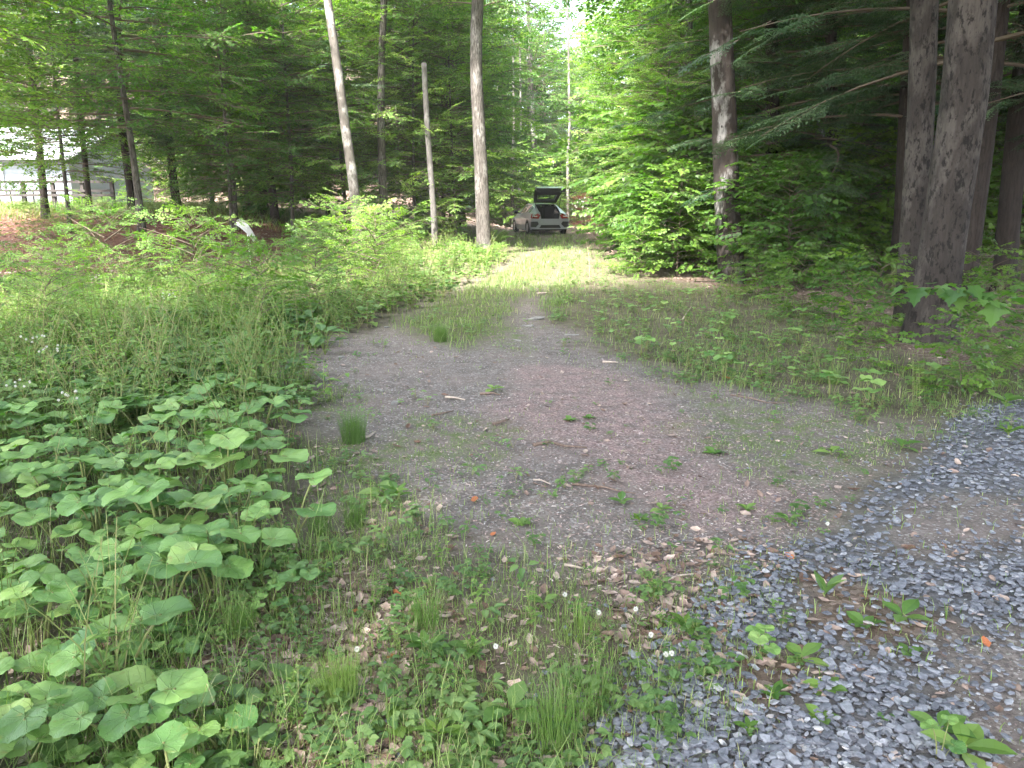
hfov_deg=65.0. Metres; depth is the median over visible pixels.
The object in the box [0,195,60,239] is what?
leafy shrub
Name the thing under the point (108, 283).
weed
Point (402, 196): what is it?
hemlock sapling
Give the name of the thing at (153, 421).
coltsfoot
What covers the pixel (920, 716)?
weed
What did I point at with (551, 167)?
leafy sapling
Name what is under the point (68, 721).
coltsfoot
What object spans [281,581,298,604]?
weed
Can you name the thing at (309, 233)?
bramble shrub
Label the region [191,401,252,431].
coltsfoot
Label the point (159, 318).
fern
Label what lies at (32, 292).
fern
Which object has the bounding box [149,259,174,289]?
weed
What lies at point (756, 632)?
coltsfoot
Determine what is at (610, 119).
maple sapling
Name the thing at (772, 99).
hemlock tree
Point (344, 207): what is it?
bramble shrub
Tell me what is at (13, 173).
house
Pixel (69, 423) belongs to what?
herb
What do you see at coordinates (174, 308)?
weed
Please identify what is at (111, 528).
coltsfoot
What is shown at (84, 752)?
coltsfoot
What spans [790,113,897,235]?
maple sapling
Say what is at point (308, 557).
weed
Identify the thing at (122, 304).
weed
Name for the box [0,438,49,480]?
coltsfoot
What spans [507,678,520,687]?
fallen leaf
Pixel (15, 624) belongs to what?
herb
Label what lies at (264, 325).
weed
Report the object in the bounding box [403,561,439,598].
weed
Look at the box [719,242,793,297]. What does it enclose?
maple sapling
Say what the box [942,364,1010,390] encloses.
fern
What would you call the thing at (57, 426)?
coltsfoot
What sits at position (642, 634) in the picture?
leaf litter
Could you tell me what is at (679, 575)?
stick
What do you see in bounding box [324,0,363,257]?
tree trunk
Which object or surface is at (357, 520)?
grass tuft
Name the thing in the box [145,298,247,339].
fern
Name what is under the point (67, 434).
coltsfoot
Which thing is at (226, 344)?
weed
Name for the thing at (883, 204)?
maple sapling
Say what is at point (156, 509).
herb
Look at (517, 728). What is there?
weed
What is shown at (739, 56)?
maple tree
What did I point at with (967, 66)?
beech tree
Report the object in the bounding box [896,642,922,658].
weed
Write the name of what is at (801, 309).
coltsfoot
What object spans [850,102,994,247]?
maple sapling
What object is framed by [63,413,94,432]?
coltsfoot
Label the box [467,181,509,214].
leafy sapling
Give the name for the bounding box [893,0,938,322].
beech tree
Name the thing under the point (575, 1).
sky
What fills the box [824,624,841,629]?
fallen leaf
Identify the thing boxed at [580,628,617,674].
weed
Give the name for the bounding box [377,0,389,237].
trunk
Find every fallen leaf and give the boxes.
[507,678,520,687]
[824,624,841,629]
[830,672,843,677]
[981,636,990,646]
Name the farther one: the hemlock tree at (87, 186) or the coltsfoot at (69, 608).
the hemlock tree at (87, 186)
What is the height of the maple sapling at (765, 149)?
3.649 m
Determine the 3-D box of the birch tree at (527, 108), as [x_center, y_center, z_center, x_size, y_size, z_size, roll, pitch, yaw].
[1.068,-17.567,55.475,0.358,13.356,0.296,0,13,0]
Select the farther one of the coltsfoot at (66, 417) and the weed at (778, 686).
the coltsfoot at (66, 417)
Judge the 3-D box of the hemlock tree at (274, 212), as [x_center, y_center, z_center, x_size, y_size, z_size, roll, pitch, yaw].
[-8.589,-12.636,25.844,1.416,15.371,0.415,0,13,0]
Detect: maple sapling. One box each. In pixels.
[561,109,657,248]
[568,87,742,241]
[573,136,657,233]
[582,155,661,255]
[592,87,764,266]
[603,170,705,269]
[609,145,711,260]
[610,224,669,279]
[612,155,716,279]
[616,114,711,259]
[664,180,742,267]
[691,144,834,282]
[698,126,843,268]
[699,123,812,264]
[709,153,871,291]
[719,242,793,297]
[747,121,861,253]
[751,243,847,317]
[758,139,894,275]
[777,189,887,278]
[787,253,875,318]
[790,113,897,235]
[795,120,935,277]
[805,261,908,339]
[826,242,916,327]
[828,302,919,367]
[839,130,934,261]
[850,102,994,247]
[891,282,1023,326]
[892,293,1023,402]
[934,75,1023,273]
[954,265,1023,354]
[960,237,1023,322]
[982,131,1019,250]
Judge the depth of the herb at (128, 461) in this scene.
4.42 m
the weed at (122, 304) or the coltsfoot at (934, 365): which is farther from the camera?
the weed at (122, 304)
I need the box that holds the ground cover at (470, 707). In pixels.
[0,231,1023,767]
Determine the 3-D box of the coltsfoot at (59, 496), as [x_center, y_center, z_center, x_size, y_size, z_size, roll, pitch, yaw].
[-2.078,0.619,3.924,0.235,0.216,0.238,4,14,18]
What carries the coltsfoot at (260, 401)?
on the ground at (480, 364)
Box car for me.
[512,187,569,233]
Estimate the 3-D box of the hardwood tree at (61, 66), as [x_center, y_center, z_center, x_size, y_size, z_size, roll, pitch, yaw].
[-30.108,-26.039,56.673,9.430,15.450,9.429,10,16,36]
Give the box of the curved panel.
[236,219,256,267]
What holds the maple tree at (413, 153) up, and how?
on the ground at (480, 364)
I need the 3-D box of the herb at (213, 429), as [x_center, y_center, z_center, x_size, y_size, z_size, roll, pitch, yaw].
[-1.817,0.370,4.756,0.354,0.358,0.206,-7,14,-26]
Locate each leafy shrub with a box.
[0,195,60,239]
[31,202,104,253]
[89,110,214,203]
[121,113,226,201]
[158,225,221,274]
[161,137,252,208]
[273,223,330,270]
[280,214,340,265]
[354,226,396,264]
[378,198,443,250]
[412,196,471,240]
[490,210,510,234]
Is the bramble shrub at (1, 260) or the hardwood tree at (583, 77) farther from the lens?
the hardwood tree at (583, 77)
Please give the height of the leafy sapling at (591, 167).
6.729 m
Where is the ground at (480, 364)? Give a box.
[0,12,1023,767]
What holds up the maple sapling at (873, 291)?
on the ground at (480, 364)
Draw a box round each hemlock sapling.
[276,121,339,209]
[279,110,341,209]
[390,100,494,222]
[398,179,475,217]
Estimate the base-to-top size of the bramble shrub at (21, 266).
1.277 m
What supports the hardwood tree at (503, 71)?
on the ground at (480, 364)
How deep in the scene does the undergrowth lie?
7.96 m
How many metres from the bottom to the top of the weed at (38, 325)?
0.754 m
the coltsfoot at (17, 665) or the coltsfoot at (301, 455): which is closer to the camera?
the coltsfoot at (17, 665)
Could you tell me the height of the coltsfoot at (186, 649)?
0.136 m
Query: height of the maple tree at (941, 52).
9.116 m
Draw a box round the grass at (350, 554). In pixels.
[0,200,1023,767]
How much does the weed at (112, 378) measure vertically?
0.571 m
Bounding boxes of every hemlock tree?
[0,0,210,212]
[0,0,225,209]
[20,0,50,218]
[44,0,274,209]
[49,0,422,230]
[245,21,268,214]
[246,0,280,224]
[297,5,376,186]
[388,3,549,226]
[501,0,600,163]
[565,51,615,184]
[607,0,942,266]
[616,0,1018,273]
[675,0,1023,310]
[694,0,1023,254]
[737,0,1023,291]
[842,6,1023,250]
[935,0,1023,128]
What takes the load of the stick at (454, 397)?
on the ground at (480, 364)
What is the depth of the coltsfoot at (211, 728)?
2.23 m
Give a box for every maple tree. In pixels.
[0,0,79,55]
[0,0,103,177]
[0,0,138,140]
[0,0,169,232]
[0,0,288,231]
[83,0,290,203]
[91,0,330,251]
[137,0,361,211]
[150,0,396,236]
[208,0,419,216]
[232,0,450,234]
[265,0,516,218]
[303,0,504,234]
[305,0,560,232]
[321,0,542,220]
[357,0,549,239]
[361,0,562,226]
[369,19,527,228]
[405,0,548,253]
[551,0,749,191]
[551,2,656,195]
[562,0,814,283]
[563,0,763,181]
[564,0,796,202]
[565,0,803,252]
[567,16,710,250]
[575,12,699,156]
[618,0,903,170]
[630,16,891,122]
[652,0,895,257]
[791,2,1009,191]
[799,5,1018,202]
[934,7,1023,232]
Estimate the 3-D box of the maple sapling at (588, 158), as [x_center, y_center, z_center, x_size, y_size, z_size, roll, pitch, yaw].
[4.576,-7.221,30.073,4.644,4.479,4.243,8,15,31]
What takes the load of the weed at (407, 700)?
on the ground at (480, 364)
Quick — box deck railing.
[0,180,115,207]
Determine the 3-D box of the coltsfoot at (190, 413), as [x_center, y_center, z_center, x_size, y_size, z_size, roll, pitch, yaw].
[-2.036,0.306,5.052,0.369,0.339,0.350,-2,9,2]
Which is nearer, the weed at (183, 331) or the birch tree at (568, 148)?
the weed at (183, 331)
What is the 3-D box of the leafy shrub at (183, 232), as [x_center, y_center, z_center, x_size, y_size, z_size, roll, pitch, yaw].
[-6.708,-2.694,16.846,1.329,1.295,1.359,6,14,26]
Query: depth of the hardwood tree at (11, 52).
49.74 m
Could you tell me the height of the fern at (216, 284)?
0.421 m
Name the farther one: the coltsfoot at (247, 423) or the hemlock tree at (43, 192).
the hemlock tree at (43, 192)
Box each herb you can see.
[0,539,25,650]
[0,542,21,579]
[14,510,162,739]
[44,429,81,493]
[52,383,101,473]
[55,503,133,618]
[57,407,86,437]
[59,379,118,457]
[91,423,162,474]
[100,598,166,668]
[136,369,159,431]
[142,468,168,523]
[170,397,211,439]
[173,412,234,472]
[177,453,241,514]
[192,357,263,466]
[215,350,252,428]
[218,496,265,557]
[227,334,245,372]
[229,483,267,528]
[271,499,298,557]
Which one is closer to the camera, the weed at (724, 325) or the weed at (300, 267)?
the weed at (724, 325)
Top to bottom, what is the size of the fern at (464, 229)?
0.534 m
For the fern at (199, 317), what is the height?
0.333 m
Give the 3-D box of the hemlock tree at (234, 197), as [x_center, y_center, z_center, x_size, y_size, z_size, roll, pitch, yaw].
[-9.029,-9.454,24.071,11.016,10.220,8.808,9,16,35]
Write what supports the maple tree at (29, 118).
on the ground at (480, 364)
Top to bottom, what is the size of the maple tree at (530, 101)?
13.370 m
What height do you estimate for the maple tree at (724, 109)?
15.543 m
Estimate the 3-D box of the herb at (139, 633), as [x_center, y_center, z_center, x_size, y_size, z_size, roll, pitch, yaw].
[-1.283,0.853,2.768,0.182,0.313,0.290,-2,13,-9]
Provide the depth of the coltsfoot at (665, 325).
9.56 m
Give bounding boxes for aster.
[5,378,32,400]
[20,335,44,382]
[38,344,58,386]
[57,390,81,447]
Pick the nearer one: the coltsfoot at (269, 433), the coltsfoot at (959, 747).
the coltsfoot at (959, 747)
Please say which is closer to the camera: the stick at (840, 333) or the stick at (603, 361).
the stick at (603, 361)
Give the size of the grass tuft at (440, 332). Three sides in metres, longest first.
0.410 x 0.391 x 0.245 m
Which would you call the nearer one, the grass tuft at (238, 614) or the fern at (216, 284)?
the grass tuft at (238, 614)
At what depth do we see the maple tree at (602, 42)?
29.88 m
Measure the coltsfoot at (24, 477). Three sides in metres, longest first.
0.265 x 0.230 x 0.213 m
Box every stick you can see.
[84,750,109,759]
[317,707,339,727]
[362,431,375,438]
[431,410,452,415]
[445,396,464,399]
[480,392,499,394]
[492,418,509,425]
[532,440,586,447]
[564,563,589,569]
[572,482,635,493]
[602,360,617,362]
[662,573,693,581]
[730,394,779,402]
[830,328,871,344]
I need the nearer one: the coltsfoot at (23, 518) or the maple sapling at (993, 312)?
the coltsfoot at (23, 518)
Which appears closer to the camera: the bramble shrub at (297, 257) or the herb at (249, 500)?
the herb at (249, 500)
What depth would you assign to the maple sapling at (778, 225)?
14.41 m
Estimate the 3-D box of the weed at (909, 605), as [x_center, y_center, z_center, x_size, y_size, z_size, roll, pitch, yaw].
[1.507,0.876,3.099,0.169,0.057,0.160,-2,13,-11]
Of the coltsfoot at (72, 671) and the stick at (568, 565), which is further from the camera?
the stick at (568, 565)
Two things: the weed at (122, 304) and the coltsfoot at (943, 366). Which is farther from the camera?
the weed at (122, 304)
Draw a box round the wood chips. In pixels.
[0,301,1021,767]
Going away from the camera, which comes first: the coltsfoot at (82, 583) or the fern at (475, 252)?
the coltsfoot at (82, 583)
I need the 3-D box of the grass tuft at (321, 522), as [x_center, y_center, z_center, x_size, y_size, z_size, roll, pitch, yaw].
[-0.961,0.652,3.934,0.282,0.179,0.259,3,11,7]
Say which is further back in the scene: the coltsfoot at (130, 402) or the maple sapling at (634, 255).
the maple sapling at (634, 255)
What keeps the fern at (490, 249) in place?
on the ground at (480, 364)
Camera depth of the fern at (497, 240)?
27.29 m
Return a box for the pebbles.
[311,311,1023,762]
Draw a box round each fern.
[6,281,67,301]
[23,307,114,335]
[46,308,120,327]
[76,288,153,312]
[98,268,162,291]
[115,293,245,335]
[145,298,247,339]
[150,271,225,295]
[165,309,236,335]
[168,296,239,312]
[179,294,269,328]
[185,275,255,297]
[203,277,270,293]
[239,306,301,328]
[239,324,292,344]
[240,290,329,322]
[437,222,468,234]
[441,233,468,242]
[447,245,485,260]
[452,240,487,253]
[454,242,506,258]
[475,230,514,242]
[479,242,509,252]
[491,230,515,241]
[598,259,633,272]
[609,261,637,274]
[716,280,763,297]
[937,332,1023,373]
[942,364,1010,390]
[965,332,1023,368]
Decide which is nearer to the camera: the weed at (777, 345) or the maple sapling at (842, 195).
the weed at (777, 345)
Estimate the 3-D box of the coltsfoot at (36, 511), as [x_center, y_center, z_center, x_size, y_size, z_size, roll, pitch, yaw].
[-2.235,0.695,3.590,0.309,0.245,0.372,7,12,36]
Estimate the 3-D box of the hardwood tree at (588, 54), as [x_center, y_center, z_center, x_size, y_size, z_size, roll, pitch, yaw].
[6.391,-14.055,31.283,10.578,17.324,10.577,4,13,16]
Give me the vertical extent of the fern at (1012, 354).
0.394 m
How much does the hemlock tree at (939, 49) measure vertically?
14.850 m
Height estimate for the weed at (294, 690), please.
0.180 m
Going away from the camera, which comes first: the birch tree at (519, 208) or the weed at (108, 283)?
the weed at (108, 283)
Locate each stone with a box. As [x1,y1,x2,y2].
[391,400,399,405]
[526,316,544,319]
[864,701,883,715]
[922,640,936,646]
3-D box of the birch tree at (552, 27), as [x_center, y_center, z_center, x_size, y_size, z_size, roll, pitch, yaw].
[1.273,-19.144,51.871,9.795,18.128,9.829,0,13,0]
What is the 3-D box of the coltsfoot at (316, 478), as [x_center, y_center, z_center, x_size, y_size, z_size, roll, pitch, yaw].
[-1.017,0.613,3.752,0.388,0.329,0.398,-3,13,-14]
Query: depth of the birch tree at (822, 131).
19.95 m
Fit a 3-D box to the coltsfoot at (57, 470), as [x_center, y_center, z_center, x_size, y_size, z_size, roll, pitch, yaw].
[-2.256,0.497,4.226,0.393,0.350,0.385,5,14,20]
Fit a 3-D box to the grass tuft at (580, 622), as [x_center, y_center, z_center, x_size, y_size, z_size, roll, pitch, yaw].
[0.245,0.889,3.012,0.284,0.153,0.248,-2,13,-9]
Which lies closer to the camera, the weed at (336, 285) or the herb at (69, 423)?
the herb at (69, 423)
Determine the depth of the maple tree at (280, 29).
27.48 m
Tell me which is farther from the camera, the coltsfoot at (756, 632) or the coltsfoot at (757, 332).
the coltsfoot at (757, 332)
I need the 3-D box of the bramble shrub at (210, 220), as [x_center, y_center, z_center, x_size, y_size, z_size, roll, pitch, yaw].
[-4.616,-1.812,11.816,2.075,1.834,2.027,-9,15,-33]
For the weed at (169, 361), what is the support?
on the ground at (480, 364)
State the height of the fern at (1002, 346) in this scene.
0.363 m
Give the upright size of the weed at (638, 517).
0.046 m
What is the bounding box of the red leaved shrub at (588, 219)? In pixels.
[565,190,603,229]
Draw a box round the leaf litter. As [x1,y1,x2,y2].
[0,74,1023,767]
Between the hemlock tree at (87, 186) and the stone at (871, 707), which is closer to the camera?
the stone at (871, 707)
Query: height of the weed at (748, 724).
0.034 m
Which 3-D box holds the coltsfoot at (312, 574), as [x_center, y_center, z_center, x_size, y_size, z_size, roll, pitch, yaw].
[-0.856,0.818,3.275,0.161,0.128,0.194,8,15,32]
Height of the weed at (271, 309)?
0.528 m
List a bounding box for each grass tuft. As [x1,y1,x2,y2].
[203,581,266,640]
[292,497,338,535]
[298,643,382,710]
[325,407,371,444]
[336,491,373,530]
[400,577,452,632]
[429,321,451,342]
[501,663,598,756]
[532,643,642,728]
[537,593,614,648]
[821,363,845,384]
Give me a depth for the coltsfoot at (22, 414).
5.60 m
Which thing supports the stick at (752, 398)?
on the ground at (480, 364)
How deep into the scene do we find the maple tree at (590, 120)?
35.00 m
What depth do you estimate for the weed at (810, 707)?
2.51 m
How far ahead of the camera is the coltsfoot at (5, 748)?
2.14 m
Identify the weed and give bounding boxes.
[0,264,60,355]
[0,279,71,383]
[0,291,24,343]
[10,356,64,428]
[19,295,66,357]
[23,346,86,386]
[28,276,52,322]
[28,278,83,354]
[36,273,84,334]
[37,343,79,408]
[50,376,74,410]
[74,272,144,369]
[75,325,111,390]
[80,280,106,327]
[80,343,142,391]
[81,321,156,382]
[90,360,123,412]
[94,261,123,307]
[98,355,147,420]
[102,261,130,290]
[102,275,119,306]
[105,288,142,323]
[113,317,179,399]
[117,282,164,343]
[118,250,145,287]
[122,272,155,318]
[126,275,188,365]
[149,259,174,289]
[152,295,209,360]
[152,348,186,376]
[157,326,202,402]
[167,290,181,329]
[172,272,201,315]
[175,253,199,284]
[176,268,199,304]
[190,319,214,374]
[191,270,223,299]
[199,337,260,393]
[200,650,236,718]
[204,330,254,361]
[215,617,234,644]
[216,269,232,309]
[227,287,250,331]
[233,589,266,619]
[241,643,273,672]
[242,250,285,303]
[243,287,274,342]
[252,308,276,347]
[260,294,290,326]
[261,278,300,340]
[261,669,305,726]
[264,327,299,350]
[267,663,325,695]
[279,289,290,311]
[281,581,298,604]
[285,249,318,303]
[288,648,310,682]
[290,248,312,289]
[298,540,314,560]
[309,625,331,642]
[321,749,348,767]
[323,556,343,575]
[326,440,338,468]
[327,283,339,327]
[328,263,340,311]
[347,266,361,294]
[357,480,402,494]
[361,702,415,738]
[363,567,387,611]
[374,522,393,553]
[377,497,391,511]
[378,249,399,295]
[378,481,411,499]
[382,560,403,582]
[390,620,400,649]
[390,673,421,708]
[397,242,404,268]
[399,630,449,655]
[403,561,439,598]
[409,718,464,743]
[410,241,441,296]
[415,728,435,760]
[416,618,437,672]
[430,533,455,562]
[431,657,473,701]
[432,248,444,278]
[440,236,458,268]
[447,728,501,756]
[448,640,492,658]
[451,618,495,657]
[456,721,495,767]
[462,567,490,602]
[476,681,540,722]
[478,249,492,267]
[485,385,502,391]
[508,517,532,525]
[510,701,531,743]
[524,573,541,626]
[527,594,557,608]
[559,286,572,301]
[564,415,578,420]
[568,594,598,622]
[572,676,596,720]
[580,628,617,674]
[583,414,596,418]
[585,622,604,652]
[593,318,604,334]
[608,491,632,503]
[632,513,648,523]
[635,289,646,303]
[639,563,673,601]
[650,502,673,511]
[650,609,672,628]
[652,285,665,310]
[669,289,685,315]
[669,612,700,635]
[677,305,698,325]
[681,351,694,370]
[704,446,724,453]
[712,281,724,295]
[714,286,732,308]
[717,313,734,334]
[733,716,757,733]
[735,503,755,510]
[747,350,776,379]
[759,680,790,699]
[766,329,783,346]
[773,512,802,522]
[785,642,828,666]
[795,328,816,361]
[803,676,846,694]
[805,332,823,373]
[805,703,839,724]
[812,569,846,596]
[813,446,843,454]
[846,611,884,628]
[882,599,933,621]
[887,438,923,451]
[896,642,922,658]
[905,350,925,402]
[907,710,976,749]
[921,721,1017,767]
[945,346,967,369]
[969,361,1002,392]
[987,393,1023,406]
[996,425,1023,437]
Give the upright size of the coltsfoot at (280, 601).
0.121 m
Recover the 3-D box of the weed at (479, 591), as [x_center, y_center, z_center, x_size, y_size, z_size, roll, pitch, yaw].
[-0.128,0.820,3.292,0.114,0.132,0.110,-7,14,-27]
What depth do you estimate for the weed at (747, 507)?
4.31 m
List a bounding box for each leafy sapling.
[113,99,199,192]
[160,69,314,206]
[208,56,369,219]
[237,94,339,204]
[333,124,418,212]
[387,142,474,228]
[467,141,558,226]
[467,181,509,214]
[470,140,524,207]
[496,178,531,215]
[499,135,531,202]
[516,122,581,205]
[529,145,592,220]
[532,167,591,225]
[545,159,595,222]
[578,129,612,204]
[739,86,812,115]
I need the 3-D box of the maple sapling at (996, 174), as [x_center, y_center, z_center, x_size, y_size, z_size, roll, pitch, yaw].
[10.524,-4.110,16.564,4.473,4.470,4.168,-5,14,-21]
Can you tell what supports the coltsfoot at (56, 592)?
on the ground at (480, 364)
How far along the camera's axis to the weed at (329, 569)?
3.46 m
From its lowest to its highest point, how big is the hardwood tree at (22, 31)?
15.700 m
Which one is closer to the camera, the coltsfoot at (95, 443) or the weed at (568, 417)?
the coltsfoot at (95, 443)
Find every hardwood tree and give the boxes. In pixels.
[0,6,34,126]
[3,0,63,63]
[10,6,128,118]
[17,0,165,120]
[141,1,325,208]
[357,4,503,211]
[434,0,528,206]
[469,2,547,210]
[491,3,566,209]
[493,54,557,212]
[499,24,579,200]
[503,25,600,196]
[516,30,573,192]
[521,23,578,171]
[536,48,617,193]
[536,50,589,188]
[544,26,626,159]
[546,0,753,177]
[554,72,601,161]
[559,0,628,135]
[565,14,623,139]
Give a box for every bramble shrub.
[0,220,36,289]
[0,242,108,346]
[0,254,20,306]
[1,234,124,321]
[19,187,183,301]
[121,197,262,303]
[180,227,305,311]
[199,235,317,330]
[250,220,373,313]
[278,220,351,274]
[285,187,406,282]
[318,198,431,292]
[340,213,420,276]
[341,226,393,265]
[423,237,468,276]
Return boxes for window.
[0,164,5,193]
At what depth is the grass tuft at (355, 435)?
5.35 m
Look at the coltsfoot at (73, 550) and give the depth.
3.35 m
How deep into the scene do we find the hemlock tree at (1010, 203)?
13.99 m
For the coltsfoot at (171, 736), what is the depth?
2.05 m
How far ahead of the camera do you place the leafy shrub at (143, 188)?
32.88 m
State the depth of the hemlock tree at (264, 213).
29.10 m
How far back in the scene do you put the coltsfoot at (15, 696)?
2.42 m
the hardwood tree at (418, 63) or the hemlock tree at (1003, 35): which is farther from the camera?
the hardwood tree at (418, 63)
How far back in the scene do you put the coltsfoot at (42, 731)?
2.16 m
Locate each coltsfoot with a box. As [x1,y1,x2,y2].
[0,401,8,408]
[0,401,67,440]
[0,422,8,428]
[0,430,32,450]
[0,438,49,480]
[0,446,16,467]
[0,451,32,501]
[0,497,51,535]
[0,501,27,527]
[0,507,55,563]
[0,537,36,561]
[0,553,61,626]
[0,573,77,651]
[0,649,50,698]
[0,652,8,659]
[0,680,48,721]
[0,681,93,762]
[0,737,19,758]
[6,557,47,579]
[7,416,64,448]
[7,423,72,457]
[8,400,37,433]
[10,461,86,516]
[11,505,96,561]
[15,461,65,497]
[16,724,63,767]
[19,638,60,680]
[20,569,88,628]
[30,453,127,490]
[32,637,107,683]
[34,447,64,479]
[39,445,125,480]
[40,744,93,767]
[45,432,79,456]
[45,497,66,523]
[46,436,114,494]
[46,562,129,630]
[47,595,192,676]
[47,667,102,684]
[49,665,208,748]
[50,437,99,477]
[50,492,137,550]
[51,491,103,522]
[56,485,132,535]
[57,536,115,566]
[60,432,87,454]
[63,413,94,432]
[65,396,130,437]
[65,474,120,519]
[70,408,118,444]
[73,381,122,404]
[81,556,155,609]
[83,673,154,737]
[85,430,146,474]
[86,749,147,767]
[89,523,179,595]
[94,512,162,562]
[96,450,162,488]
[97,684,215,767]
[99,400,164,445]
[101,476,222,537]
[102,550,222,599]
[105,524,137,541]
[105,623,176,658]
[106,469,183,513]
[109,503,144,513]
[109,731,199,767]
[112,411,176,462]
[117,394,157,428]
[121,596,194,635]
[123,540,212,599]
[125,473,193,534]
[126,658,169,693]
[130,452,184,506]
[137,720,187,767]
[138,425,189,473]
[142,415,190,447]
[143,492,238,527]
[145,392,183,402]
[150,637,199,669]
[151,383,194,393]
[153,393,208,439]
[153,434,222,494]
[158,518,253,603]
[161,509,237,537]
[167,427,256,497]
[167,704,257,757]
[169,407,222,443]
[173,727,240,767]
[177,380,224,423]
[183,703,258,749]
[188,454,206,479]
[189,478,271,543]
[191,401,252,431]
[205,372,243,403]
[205,420,262,464]
[206,508,297,581]
[207,396,230,402]
[211,354,252,365]
[211,444,256,484]
[221,409,267,456]
[224,381,270,417]
[231,383,293,439]
[231,507,277,555]
[232,489,262,512]
[234,440,308,489]
[236,396,267,420]
[239,433,285,473]
[240,422,283,463]
[243,467,285,497]
[248,468,336,550]
[251,581,288,614]
[268,409,311,440]
[269,394,287,411]
[274,395,314,422]
[276,566,319,594]
[284,388,296,406]
[609,319,629,339]
[628,304,649,319]
[634,334,655,355]
[649,296,667,311]
[663,321,680,333]
[665,317,683,331]
[669,339,682,351]
[684,288,698,299]
[686,343,703,358]
[695,332,714,344]
[697,350,714,369]
[699,324,714,335]
[707,328,737,352]
[708,317,724,329]
[713,347,734,354]
[713,354,743,378]
[719,312,738,323]
[729,294,742,304]
[745,623,780,656]
[748,331,766,342]
[757,362,773,372]
[758,333,780,350]
[782,356,799,369]
[787,366,807,384]
[788,326,809,343]
[792,307,816,324]
[819,370,849,395]
[824,355,846,369]
[835,336,852,348]
[852,368,883,390]
[852,378,886,407]
[857,355,877,369]
[874,370,891,378]
[907,361,940,386]
[919,714,966,759]
[931,356,953,373]
[955,361,988,375]
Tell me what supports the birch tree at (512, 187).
on the ground at (480, 364)
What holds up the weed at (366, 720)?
on the ground at (480, 364)
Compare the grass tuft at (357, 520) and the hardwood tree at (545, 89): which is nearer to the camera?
the grass tuft at (357, 520)
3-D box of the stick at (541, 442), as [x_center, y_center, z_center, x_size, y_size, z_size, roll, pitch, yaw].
[0.318,0.399,5.359,0.362,0.024,0.104,2,13,7]
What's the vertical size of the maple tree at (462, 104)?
8.682 m
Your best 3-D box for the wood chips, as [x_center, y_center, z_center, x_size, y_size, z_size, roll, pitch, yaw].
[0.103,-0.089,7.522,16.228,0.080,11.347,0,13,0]
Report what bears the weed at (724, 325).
on the ground at (480, 364)
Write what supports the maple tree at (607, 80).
on the ground at (480, 364)
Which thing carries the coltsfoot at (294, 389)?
on the ground at (480, 364)
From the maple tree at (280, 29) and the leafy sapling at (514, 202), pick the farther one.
the leafy sapling at (514, 202)
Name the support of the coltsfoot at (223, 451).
on the ground at (480, 364)
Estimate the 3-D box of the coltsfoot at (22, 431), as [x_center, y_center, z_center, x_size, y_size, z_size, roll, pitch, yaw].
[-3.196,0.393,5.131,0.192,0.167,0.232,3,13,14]
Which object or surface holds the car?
on the ground at (480, 364)
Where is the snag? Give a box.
[421,63,438,244]
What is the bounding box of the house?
[0,126,164,205]
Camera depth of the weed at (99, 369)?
6.10 m
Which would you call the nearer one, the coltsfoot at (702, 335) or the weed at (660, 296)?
the coltsfoot at (702, 335)
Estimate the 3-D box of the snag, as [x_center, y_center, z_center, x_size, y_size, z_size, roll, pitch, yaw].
[-2.439,-6.625,24.130,0.428,5.670,0.260,0,13,0]
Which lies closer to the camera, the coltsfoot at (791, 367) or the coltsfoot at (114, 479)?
the coltsfoot at (114, 479)
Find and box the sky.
[58,0,630,143]
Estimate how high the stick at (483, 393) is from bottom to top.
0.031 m
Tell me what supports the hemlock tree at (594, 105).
on the ground at (480, 364)
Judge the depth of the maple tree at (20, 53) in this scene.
18.90 m
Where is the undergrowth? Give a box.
[0,188,1023,450]
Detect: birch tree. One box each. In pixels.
[470,0,598,205]
[511,1,515,226]
[517,9,521,209]
[526,44,529,203]
[566,0,570,219]
[685,0,905,233]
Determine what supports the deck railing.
on the ground at (480, 364)
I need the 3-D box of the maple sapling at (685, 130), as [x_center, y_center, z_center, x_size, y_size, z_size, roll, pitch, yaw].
[4.396,-4.760,19.485,4.636,4.460,4.508,4,13,15]
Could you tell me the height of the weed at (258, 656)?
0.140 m
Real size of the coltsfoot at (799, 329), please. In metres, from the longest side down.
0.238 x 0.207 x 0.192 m
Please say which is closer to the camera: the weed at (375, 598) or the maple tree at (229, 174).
the weed at (375, 598)
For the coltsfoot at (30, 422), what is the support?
on the ground at (480, 364)
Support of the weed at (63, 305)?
on the ground at (480, 364)
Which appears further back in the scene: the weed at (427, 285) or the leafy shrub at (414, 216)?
the leafy shrub at (414, 216)
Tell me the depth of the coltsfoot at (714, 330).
8.62 m
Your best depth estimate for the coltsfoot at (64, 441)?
4.52 m
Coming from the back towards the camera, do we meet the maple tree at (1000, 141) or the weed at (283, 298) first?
the maple tree at (1000, 141)
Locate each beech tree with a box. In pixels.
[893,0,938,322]
[898,0,997,345]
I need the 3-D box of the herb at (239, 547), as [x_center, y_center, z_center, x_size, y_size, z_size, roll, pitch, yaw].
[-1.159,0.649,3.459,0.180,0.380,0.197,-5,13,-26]
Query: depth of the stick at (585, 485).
4.59 m
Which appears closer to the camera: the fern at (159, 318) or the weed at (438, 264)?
the fern at (159, 318)
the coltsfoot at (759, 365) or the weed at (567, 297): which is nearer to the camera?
the coltsfoot at (759, 365)
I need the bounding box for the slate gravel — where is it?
[324,392,1023,767]
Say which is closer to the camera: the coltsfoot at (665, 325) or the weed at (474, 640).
the weed at (474, 640)
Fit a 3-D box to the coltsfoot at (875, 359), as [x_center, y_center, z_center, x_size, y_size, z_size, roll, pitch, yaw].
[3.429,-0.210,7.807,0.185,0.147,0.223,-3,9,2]
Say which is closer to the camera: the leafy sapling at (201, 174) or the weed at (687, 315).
the weed at (687, 315)

